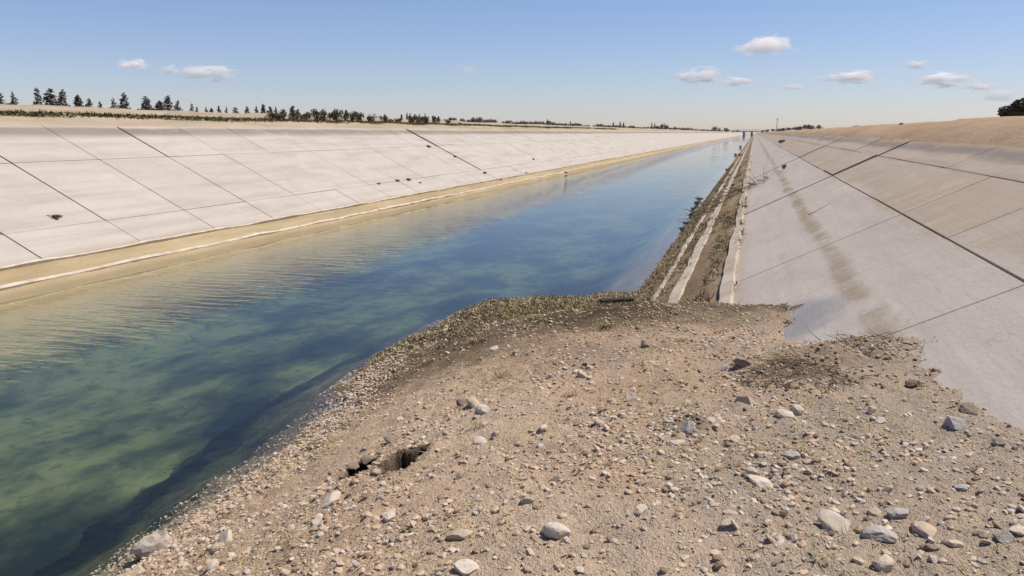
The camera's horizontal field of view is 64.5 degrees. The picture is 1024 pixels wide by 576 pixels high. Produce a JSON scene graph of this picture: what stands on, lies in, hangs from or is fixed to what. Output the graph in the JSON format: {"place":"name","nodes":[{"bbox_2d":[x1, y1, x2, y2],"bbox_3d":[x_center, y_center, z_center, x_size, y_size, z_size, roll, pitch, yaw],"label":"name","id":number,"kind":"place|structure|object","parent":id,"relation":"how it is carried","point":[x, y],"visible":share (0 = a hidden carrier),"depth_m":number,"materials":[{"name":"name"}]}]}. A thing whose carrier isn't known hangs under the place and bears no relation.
{"place":"outdoors","nodes":[
{"label":"outdoors","id":0,"kind":"place"},
{"bbox_2d":[0,108,617,129],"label":"dry grass","id":1,"kind":"structure","parent":0,"point":[21,112],"depth_m":34.56,"materials":[{"name":"plant"}]},
{"bbox_2d":[0,211,659,575],"bbox_3d":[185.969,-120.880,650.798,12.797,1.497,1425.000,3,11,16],"label":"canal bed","id":2,"kind":"object","parent":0,"point":[79,455],"visible":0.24,"depth_m":14.67,"materials":[{"name":"liquid"}]},
{"bbox_2d":[0,124,742,266],"bbox_3d":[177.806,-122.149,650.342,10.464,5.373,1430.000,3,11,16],"label":"canal bank","id":3,"kind":"structure","parent":0,"point":[98,187],"depth_m":28.17,"materials":[{"name":"concrete"}]},
{"bbox_2d":[0,136,733,270],"bbox_3d":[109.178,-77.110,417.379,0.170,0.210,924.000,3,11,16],"label":"concrete curb","id":4,"kind":"structure","parent":3,"relation":"on","point":[45,260],"depth_m":23.56,"materials":[{"name":"concrete"}]},
{"bbox_2d":[0,136,735,290],"bbox_3d":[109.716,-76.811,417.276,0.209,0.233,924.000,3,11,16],"label":"concrete curb","id":5,"kind":"structure","parent":3,"relation":"on","point":[37,280],"depth_m":22.93,"materials":[{"name":"concrete"}]},
{"bbox_2d":[0,135,741,407],"bbox_3d":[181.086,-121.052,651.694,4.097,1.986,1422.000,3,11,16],"label":"silt ledge","id":6,"kind":"object","parent":3,"relation":"on","point":[30,370],"visible":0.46,"depth_m":19.30,"materials":[{"name":"soil"}]},
{"bbox_2d":[0,104,748,132],"bbox_3d":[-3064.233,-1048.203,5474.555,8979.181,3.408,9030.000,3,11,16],"label":"ground","id":7,"kind":"structure","parent":0,"point":[55,120],"depth_m":35.20,"materials":[{"name":"soil"}]},
{"bbox_2d":[0,93,8,104],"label":"conifer tree","id":8,"kind":"object","parent":7,"relation":"on","point":[2,100],"visible":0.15,"depth_m":77.28,"materials":[{"name":"green plant"}]},
{"bbox_2d":[8,91,19,104],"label":"conifer tree","id":9,"kind":"object","parent":7,"relation":"on","point":[13,102],"visible":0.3,"depth_m":74.87,"materials":[{"name":"green plant"}]},
{"bbox_2d":[32,87,44,104],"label":"conifer tree","id":10,"kind":"object","parent":7,"relation":"on","point":[38,98],"visible":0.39,"depth_m":76.63,"materials":[{"name":"green plant"}]},
{"bbox_2d":[42,88,62,105],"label":"conifer tree","id":11,"kind":"object","parent":7,"relation":"on","point":[49,98],"visible":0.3,"depth_m":68.02,"materials":[{"name":"green plant"}]},
{"bbox_2d":[57,89,69,105],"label":"conifer tree","id":12,"kind":"object","parent":7,"relation":"on","point":[61,98],"visible":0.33,"depth_m":82.01,"materials":[{"name":"green plant"}]},
{"bbox_2d":[72,94,84,106],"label":"conifer tree","id":13,"kind":"object","parent":7,"relation":"on","point":[77,100],"visible":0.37,"depth_m":84.05,"materials":[{"name":"green plant"}]},
{"bbox_2d":[85,98,93,106],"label":"conifer tree","id":14,"kind":"object","parent":7,"relation":"on","point":[89,104],"visible":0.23,"depth_m":80.27,"materials":[{"name":"green plant"}]},
{"bbox_2d":[116,92,130,108],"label":"conifer tree","id":15,"kind":"object","parent":7,"relation":"on","point":[124,104],"visible":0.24,"depth_m":92.60,"materials":[{"name":"green plant"}]},
{"bbox_2d":[137,96,154,109],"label":"conifer tree","id":16,"kind":"object","parent":7,"relation":"on","point":[146,103],"visible":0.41,"depth_m":89.50,"materials":[{"name":"green plant"}]},
{"bbox_2d":[153,100,164,109],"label":"conifer tree","id":17,"kind":"object","parent":7,"relation":"on","point":[159,105],"visible":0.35,"depth_m":75.26,"materials":[{"name":"green plant"}]},
{"bbox_2d":[162,95,174,110],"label":"conifer tree","id":18,"kind":"object","parent":7,"relation":"on","point":[169,105],"visible":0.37,"depth_m":86.75,"materials":[{"name":"green plant"}]},
{"bbox_2d":[173,100,182,110],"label":"conifer tree","id":19,"kind":"object","parent":7,"relation":"on","point":[177,108],"visible":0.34,"depth_m":77.61,"materials":[{"name":"green plant"}]},
{"bbox_2d":[265,112,276,117],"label":"dry bush","id":20,"kind":"object","parent":7,"relation":"on","point":[271,115],"visible":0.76,"depth_m":40.41,"materials":[{"name":"green plant"}]},
{"bbox_2d":[274,110,287,118],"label":"dry bush","id":21,"kind":"object","parent":7,"relation":"on","point":[281,115],"visible":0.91,"depth_m":40.17,"materials":[{"name":"green plant"}]},
{"bbox_2d":[288,112,302,118],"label":"dry bush","id":22,"kind":"object","parent":7,"relation":"on","point":[295,115],"visible":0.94,"depth_m":42.83,"materials":[{"name":"green plant"}]},
{"bbox_2d":[301,112,310,119],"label":"dry bush","id":23,"kind":"object","parent":7,"relation":"on","point":[305,115],"visible":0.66,"depth_m":44.16,"materials":[{"name":"green plant"}]},
{"bbox_2d":[309,108,323,120],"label":"dry bush","id":24,"kind":"object","parent":7,"relation":"on","point":[314,112],"visible":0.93,"depth_m":43.66,"materials":[{"name":"green plant"}]},
{"bbox_2d":[319,108,335,119],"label":"dry bush","id":25,"kind":"object","parent":7,"relation":"on","point":[329,115],"visible":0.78,"depth_m":45.24,"materials":[{"name":"green plant"}]},
{"bbox_2d":[331,109,342,119],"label":"dry bush","id":26,"kind":"object","parent":7,"relation":"on","point":[336,116],"visible":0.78,"depth_m":47.22,"materials":[{"name":"green plant"}]},
{"bbox_2d":[341,111,356,121],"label":"dry bush","id":27,"kind":"object","parent":7,"relation":"on","point":[353,116],"visible":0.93,"depth_m":47.31,"materials":[{"name":"green plant"}]},
{"bbox_2d":[356,111,363,120],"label":"dry bush","id":28,"kind":"object","parent":7,"relation":"on","point":[359,116],"visible":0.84,"depth_m":49.76,"materials":[{"name":"green plant"}]},
{"bbox_2d":[366,113,378,123],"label":"dry bush","id":29,"kind":"object","parent":7,"relation":"on","point":[370,118],"visible":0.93,"depth_m":49.63,"materials":[{"name":"green plant"}]},
{"bbox_2d":[407,116,416,122],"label":"dry bush","id":30,"kind":"object","parent":7,"relation":"on","point":[411,119],"visible":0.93,"depth_m":57.87,"materials":[{"name":"green plant"}]},
{"bbox_2d":[432,115,440,122],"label":"dry bush","id":31,"kind":"object","parent":7,"relation":"on","point":[438,119],"visible":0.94,"depth_m":62.59,"materials":[{"name":"green plant"}]},
{"bbox_2d":[3,135,751,352],"bbox_3d":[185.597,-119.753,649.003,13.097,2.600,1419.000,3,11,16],"label":"water","id":32,"kind":"structure","parent":0,"point":[669,188],"depth_m":36.78,"materials":[{"name":"liquid"}]},
{"bbox_2d":[0,0,1023,134],"label":"sky","id":33,"kind":"structure","parent":0,"point":[733,65],"materials":[{"name":"blue"}]},
{"bbox_2d":[33,292,1023,575],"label":"ground","id":34,"kind":"structure","parent":0,"point":[145,510],"depth_m":4.52,"materials":[{"name":"soil"}]},
{"bbox_2d":[131,565,143,575],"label":"stone","id":35,"kind":"object","parent":34,"relation":"on","point":[137,569],"visible":0.83,"depth_m":5.15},
{"bbox_2d":[132,529,172,560],"bbox_3d":[-2.746,2.017,6.243,0.370,0.270,0.248,-16,0,17],"label":"stone","id":36,"kind":"object","parent":34,"relation":"on","point":[157,540],"visible":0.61,"depth_m":6.17,"materials":[{"name":"stone"}]},
{"bbox_2d":[205,559,218,571],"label":"stone","id":37,"kind":"object","parent":34,"relation":"on","point":[213,564],"visible":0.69,"depth_m":4.13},
{"bbox_2d":[207,542,224,553],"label":"stone","id":38,"kind":"object","parent":34,"relation":"on","point":[213,548],"visible":0.82,"depth_m":4.51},
{"bbox_2d":[218,529,231,543],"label":"stone","id":39,"kind":"object","parent":34,"relation":"on","point":[225,536],"visible":0.61,"depth_m":4.63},
{"bbox_2d":[311,513,322,524],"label":"stone","id":40,"kind":"object","parent":34,"relation":"on","point":[318,518],"visible":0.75,"depth_m":4.19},
{"bbox_2d":[320,491,340,507],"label":"stone","id":41,"kind":"object","parent":34,"relation":"on","point":[330,498],"visible":0.95,"depth_m":4.49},
{"bbox_2d":[346,462,358,470],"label":"stone","id":42,"kind":"object","parent":34,"relation":"on","point":[352,466],"visible":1,"depth_m":5.38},
{"bbox_2d":[360,455,374,465],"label":"stone","id":43,"kind":"object","parent":34,"relation":"on","point":[366,460],"visible":1,"depth_m":5.47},
{"bbox_2d":[372,469,380,474],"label":"stone","id":44,"kind":"object","parent":34,"relation":"on","point":[376,471],"visible":1,"depth_m":4.65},
{"bbox_2d":[383,510,395,521],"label":"stone","id":45,"kind":"object","parent":34,"relation":"on","point":[388,516],"visible":1,"depth_m":3.94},
{"bbox_2d":[384,434,396,442],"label":"stone","id":46,"kind":"object","parent":34,"relation":"on","point":[388,438],"visible":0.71,"depth_m":5.78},
{"bbox_2d":[454,470,463,479],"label":"stone","id":47,"kind":"object","parent":34,"relation":"on","point":[459,474],"visible":0.97,"depth_m":4.30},
{"bbox_2d":[446,528,473,540],"bbox_3d":[-0.227,1.077,3.535,0.110,0.059,0.080,4,12,22],"label":"stone","id":48,"kind":"object","parent":34,"relation":"on","point":[458,534],"visible":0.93,"depth_m":3.51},
{"bbox_2d":[456,399,467,406],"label":"stone","id":49,"kind":"object","parent":34,"relation":"on","point":[459,402],"visible":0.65,"depth_m":6.15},
{"bbox_2d":[454,559,479,575],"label":"stone","id":50,"kind":"object","parent":34,"relation":"on","point":[464,567],"visible":0.91,"depth_m":3.20,"materials":[{"name":"stone"}]},
{"bbox_2d":[466,396,479,407],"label":"stone","id":51,"kind":"object","parent":34,"relation":"on","point":[473,402],"visible":0.74,"depth_m":6.02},
{"bbox_2d":[473,411,480,418],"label":"stone","id":52,"kind":"object","parent":34,"relation":"on","point":[477,415],"visible":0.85,"depth_m":5.58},
{"bbox_2d":[467,420,489,428],"bbox_3d":[-0.231,0.879,5.228,0.147,0.032,0.161,9,14,39],"label":"grass tuft","id":53,"kind":"object","parent":34,"relation":"on","point":[477,425],"visible":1,"depth_m":5.25,"materials":[{"name":"plant"}]},
{"bbox_2d":[473,436,486,444],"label":"stone","id":54,"kind":"object","parent":34,"relation":"on","point":[479,440],"visible":0.6,"depth_m":4.81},
{"bbox_2d":[475,404,489,414],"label":"stone","id":55,"kind":"object","parent":34,"relation":"on","point":[481,408],"visible":0.87,"depth_m":5.59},
{"bbox_2d":[491,431,499,438],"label":"stone","id":56,"kind":"object","parent":34,"relation":"on","point":[495,433],"visible":0.97,"depth_m":4.90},
{"bbox_2d":[489,369,508,378],"bbox_3d":[-0.114,0.768,7.232,0.242,0.052,0.266,-5,12,-26],"label":"grass tuft","id":57,"kind":"object","parent":34,"relation":"on","point":[498,374],"visible":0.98,"depth_m":7.26,"materials":[{"name":"plant"}]},
{"bbox_2d":[503,307,525,316],"bbox_3d":[0.033,0.344,11.452,0.415,0.085,0.385,-9,14,-39],"label":"grass tuft","id":58,"kind":"object","parent":34,"relation":"on","point":[512,311],"visible":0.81,"depth_m":11.54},
{"bbox_2d":[521,497,533,503],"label":"stone","id":59,"kind":"object","parent":34,"relation":"on","point":[525,500],"visible":1,"depth_m":3.70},
{"bbox_2d":[538,424,546,431],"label":"stone","id":60,"kind":"object","parent":34,"relation":"on","point":[543,427],"visible":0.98,"depth_m":4.79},
{"bbox_2d":[88,292,1023,575],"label":"pebbles","id":61,"kind":"object","parent":34,"relation":"on","point":[216,512],"visible":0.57,"depth_m":4.35,"materials":[{"name":"stone"}]},
{"bbox_2d":[552,475,559,482],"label":"stone","id":62,"kind":"object","parent":34,"relation":"on","point":[555,478],"visible":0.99,"depth_m":3.98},
{"bbox_2d":[542,522,571,539],"bbox_3d":[0.186,1.015,3.375,0.088,0.086,0.109,-10,15,-43],"label":"stone","id":63,"kind":"object","parent":34,"relation":"on","point":[556,530],"visible":0.91,"depth_m":3.35,"materials":[{"name":"stone"}]},
{"bbox_2d":[563,389,579,396],"bbox_3d":[0.421,0.748,5.763,0.161,0.034,0.181,6,12,29],"label":"grass tuft","id":64,"kind":"object","parent":34,"relation":"on","point":[571,391],"visible":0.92,"depth_m":5.79,"materials":[{"name":"plant"}]},
{"bbox_2d":[358,290,795,371],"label":"dead weeds","id":65,"kind":"object","parent":34,"relation":"on","point":[524,307],"visible":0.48,"depth_m":12.08,"materials":[{"name":"plant"}]},
{"bbox_2d":[577,370,586,377],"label":"stone","id":66,"kind":"object","parent":34,"relation":"on","point":[581,374],"visible":0.75,"depth_m":6.31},
{"bbox_2d":[371,292,793,364],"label":"green weeds","id":67,"kind":"object","parent":34,"relation":"on","point":[524,315],"visible":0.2,"depth_m":12.04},
{"bbox_2d":[594,419,603,425],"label":"stone","id":68,"kind":"object","parent":34,"relation":"on","point":[597,422],"visible":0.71,"depth_m":4.81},
{"bbox_2d":[192,295,1021,575],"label":"stones","id":69,"kind":"object","parent":34,"relation":"on","point":[611,442],"visible":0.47,"depth_m":4.34,"materials":[{"name":"stone"}]},
{"bbox_2d":[599,297,633,303],"bbox_3d":[1.736,0.206,13.449,0.560,0.070,0.140,-3,14,-11],"label":"wooden plank","id":70,"kind":"object","parent":34,"relation":"on","point":[616,299],"visible":0.82,"depth_m":13.40,"materials":[{"name":"brown wood"}]},
{"bbox_2d":[634,504,646,515],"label":"stone","id":71,"kind":"object","parent":34,"relation":"on","point":[640,509],"visible":0.98,"depth_m":3.46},
{"bbox_2d":[641,340,649,347],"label":"stone","id":72,"kind":"object","parent":34,"relation":"on","point":[644,344],"visible":0.8,"depth_m":7.49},
{"bbox_2d":[666,440,684,445],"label":"stone","id":73,"kind":"object","parent":34,"relation":"on","point":[674,442],"visible":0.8,"depth_m":4.26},
{"bbox_2d":[680,421,695,434],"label":"stone","id":74,"kind":"object","parent":34,"relation":"on","point":[687,427],"visible":0.92,"depth_m":4.39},
{"bbox_2d":[720,518,734,526],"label":"stone","id":75,"kind":"object","parent":34,"relation":"on","point":[725,522],"visible":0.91,"depth_m":3.28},
{"bbox_2d":[726,435,739,440],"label":"stone","id":76,"kind":"object","parent":34,"relation":"on","point":[733,436],"visible":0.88,"depth_m":4.25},
{"bbox_2d":[734,358,750,366],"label":"stone","id":77,"kind":"object","parent":34,"relation":"on","point":[743,362],"visible":0.85,"depth_m":5.73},
{"bbox_2d":[736,394,754,405],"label":"stone","id":78,"kind":"object","parent":34,"relation":"on","point":[745,399],"visible":0.77,"depth_m":4.90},
{"bbox_2d":[745,467,759,475],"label":"stone","id":79,"kind":"object","parent":34,"relation":"on","point":[751,470],"visible":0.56,"depth_m":3.76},
{"bbox_2d":[749,474,772,488],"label":"stone","id":80,"kind":"object","parent":34,"relation":"on","point":[758,481],"visible":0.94,"depth_m":3.67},
{"bbox_2d":[775,535,784,542],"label":"stone","id":81,"kind":"object","parent":34,"relation":"on","point":[780,538],"visible":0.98,"depth_m":3.12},
{"bbox_2d":[778,511,787,517],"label":"stone","id":82,"kind":"object","parent":34,"relation":"on","point":[782,514],"visible":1,"depth_m":3.30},
{"bbox_2d":[775,409,794,417],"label":"stone","id":83,"kind":"object","parent":34,"relation":"on","point":[781,413],"visible":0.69,"depth_m":4.63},
{"bbox_2d":[781,380,791,387],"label":"stone","id":84,"kind":"object","parent":34,"relation":"on","point":[789,382],"visible":0.89,"depth_m":5.13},
{"bbox_2d":[782,451,800,458],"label":"stone","id":85,"kind":"object","parent":34,"relation":"on","point":[793,454],"visible":0.99,"depth_m":3.88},
{"bbox_2d":[789,404,804,414],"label":"stone","id":86,"kind":"object","parent":34,"relation":"on","point":[796,409],"visible":0.71,"depth_m":4.71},
{"bbox_2d":[728,343,884,393],"bbox_3d":[1.914,0.551,5.368,0.827,0.324,0.821,-4,12,-21],"label":"brushwood heap","id":87,"kind":"object","parent":34,"relation":"on","point":[784,361],"visible":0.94,"depth_m":5.32,"materials":[{"name":"wood"}]},
{"bbox_2d":[816,509,849,532],"bbox_3d":[1.273,0.932,3.214,0.129,0.044,0.097,35,55,28],"label":"stone","id":88,"kind":"object","parent":34,"relation":"on","point":[829,519],"visible":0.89,"depth_m":3.20,"materials":[{"name":"stone"}]},
{"bbox_2d":[808,329,924,361],"bbox_3d":[2.628,0.409,5.964,0.855,0.238,0.735,-2,11,-13],"label":"brushwood heap","id":89,"kind":"object","parent":34,"relation":"on","point":[844,334],"visible":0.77,"depth_m":6.00,"materials":[{"name":"plant"}]},
{"bbox_2d":[868,406,875,412],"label":"stone","id":90,"kind":"object","parent":34,"relation":"on","point":[872,409],"visible":1,"depth_m":4.57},
{"bbox_2d":[867,507,881,516],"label":"stone","id":91,"kind":"object","parent":34,"relation":"on","point":[874,511],"visible":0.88,"depth_m":3.31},
{"bbox_2d":[861,525,897,542],"bbox_3d":[1.414,0.944,3.117,0.128,0.045,0.076,1,33,34],"label":"stone","id":92,"kind":"object","parent":34,"relation":"on","point":[878,533],"visible":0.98,"depth_m":3.10,"materials":[{"name":"stone"}]},
{"bbox_2d":[875,416,885,423],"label":"stone","id":93,"kind":"object","parent":34,"relation":"on","point":[879,420],"visible":1,"depth_m":4.34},
{"bbox_2d":[871,554,894,572],"bbox_3d":[1.346,1.004,2.945,0.093,0.074,0.083,-3,11,-16],"label":"stone","id":94,"kind":"object","parent":34,"relation":"on","point":[885,563],"visible":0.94,"depth_m":2.91,"materials":[{"name":"stone"}]},
{"bbox_2d":[886,507,908,518],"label":"stone","id":95,"kind":"object","parent":34,"relation":"on","point":[896,513],"visible":0.99,"depth_m":3.24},
{"bbox_2d":[905,379,919,386],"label":"stone","id":96,"kind":"object","parent":34,"relation":"on","point":[911,383],"visible":1,"depth_m":5.12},
{"bbox_2d":[911,521,936,538],"bbox_3d":[1.583,0.935,3.119,0.086,0.060,0.119,5,12,26],"label":"stone","id":97,"kind":"object","parent":34,"relation":"on","point":[923,529],"visible":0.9,"depth_m":3.10,"materials":[{"name":"stone"}]},
{"bbox_2d":[940,539,964,547],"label":"stone","id":98,"kind":"object","parent":34,"relation":"on","point":[951,543],"visible":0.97,"depth_m":2.98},
{"bbox_2d":[942,416,967,430],"bbox_3d":[2.282,0.710,4.164,0.127,0.097,0.159,17,-8,31],"label":"stone","id":99,"kind":"object","parent":34,"relation":"on","point":[954,423],"visible":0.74,"depth_m":4.12,"materials":[{"name":"stone"}]},
{"bbox_2d":[953,483,969,491],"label":"stone","id":100,"kind":"object","parent":34,"relation":"on","point":[962,487],"visible":0.98,"depth_m":3.46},
{"bbox_2d":[959,403,977,414],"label":"stone","id":101,"kind":"object","parent":34,"relation":"on","point":[968,408],"visible":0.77,"depth_m":4.50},
{"bbox_2d":[991,437,1006,445],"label":"stone","id":102,"kind":"object","parent":34,"relation":"on","point":[999,441],"visible":1,"depth_m":3.87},
{"bbox_2d":[995,530,1014,544],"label":"stone","id":103,"kind":"object","parent":34,"relation":"on","point":[1003,537],"visible":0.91,"depth_m":2.98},
{"bbox_2d":[1009,525,1023,535],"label":"stone","id":104,"kind":"object","parent":34,"relation":"on","point":[1017,529],"visible":1,"depth_m":3.02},
{"bbox_2d":[733,133,1023,434],"bbox_3d":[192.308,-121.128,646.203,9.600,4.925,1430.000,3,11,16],"label":"canal bank","id":105,"kind":"structure","parent":0,"point":[921,241],"depth_m":9.91,"materials":[{"name":"concrete"}]},
{"bbox_2d":[576,134,753,303],"bbox_3d":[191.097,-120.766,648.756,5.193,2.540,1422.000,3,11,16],"label":"silt ledge","id":106,"kind":"object","parent":105,"relation":"on","point":[626,269],"visible":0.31,"depth_m":21.56,"materials":[{"name":"soil"}]},
{"bbox_2d":[635,156,751,302],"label":"dead weeds","id":107,"kind":"object","parent":106,"relation":"on","point":[688,250],"visible":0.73,"depth_m":19.61,"materials":[{"name":"plant"}]},
{"bbox_2d":[679,200,718,219],"bbox_3d":[6.989,-2.729,29.638,2.000,1.107,3.319,3,11,16],"label":"reed heap","id":108,"kind":"object","parent":106,"relation":"on","point":[706,210],"visible":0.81,"depth_m":29.91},
{"bbox_2d":[667,136,752,303],"bbox_3d":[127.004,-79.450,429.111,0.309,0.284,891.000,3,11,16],"label":"concrete curb","id":109,"kind":"structure","parent":106,"relation":"on","point":[677,292],"depth_m":17.69,"materials":[{"name":"concrete"}]},
{"bbox_2d":[698,181,750,208],"bbox_3d":[8.633,-3.753,32.932,2.318,1.227,4.279,3,11,16],"label":"reed heap","id":110,"kind":"object","parent":106,"relation":"on","point":[727,195],"visible":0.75,"depth_m":32.52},
{"bbox_2d":[731,169,773,192],"bbox_3d":[9.696,-4.311,32.715,1.481,1.105,1.671,10,14,41],"label":"reed heap","id":111,"kind":"object","parent":106,"relation":"on","point":[755,183],"visible":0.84,"depth_m":32.69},
{"bbox_2d":[651,137,751,300],"bbox_3d":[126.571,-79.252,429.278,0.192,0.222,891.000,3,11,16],"label":"concrete curb","id":112,"kind":"structure","parent":105,"relation":"on","point":[684,246],"depth_m":20.27,"materials":[{"name":"concrete"}]},
{"bbox_2d":[719,137,753,303],"bbox_3d":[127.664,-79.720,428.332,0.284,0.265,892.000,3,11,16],"label":"concrete curb","id":113,"kind":"structure","parent":105,"relation":"on","point":[727,288],"depth_m":14.69,"materials":[{"name":"concrete"}]},
{"bbox_2d":[733,130,758,135],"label":"bridge","id":114,"kind":"structure","parent":105,"relation":"on","point":[746,131],"depth_m":829.00,"materials":[{"name":"grey paint"}]},
{"bbox_2d":[758,116,1023,147],"bbox_3d":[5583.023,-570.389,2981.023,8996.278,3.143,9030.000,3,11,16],"label":"ground","id":115,"kind":"structure","parent":0,"point":[1004,131],"depth_m":20.00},
{"bbox_2d":[997,98,1023,116],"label":"round bush","id":116,"kind":"object","parent":115,"relation":"on","point":[1015,108],"visible":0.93,"depth_m":40.59,"materials":[{"name":"green plant"}]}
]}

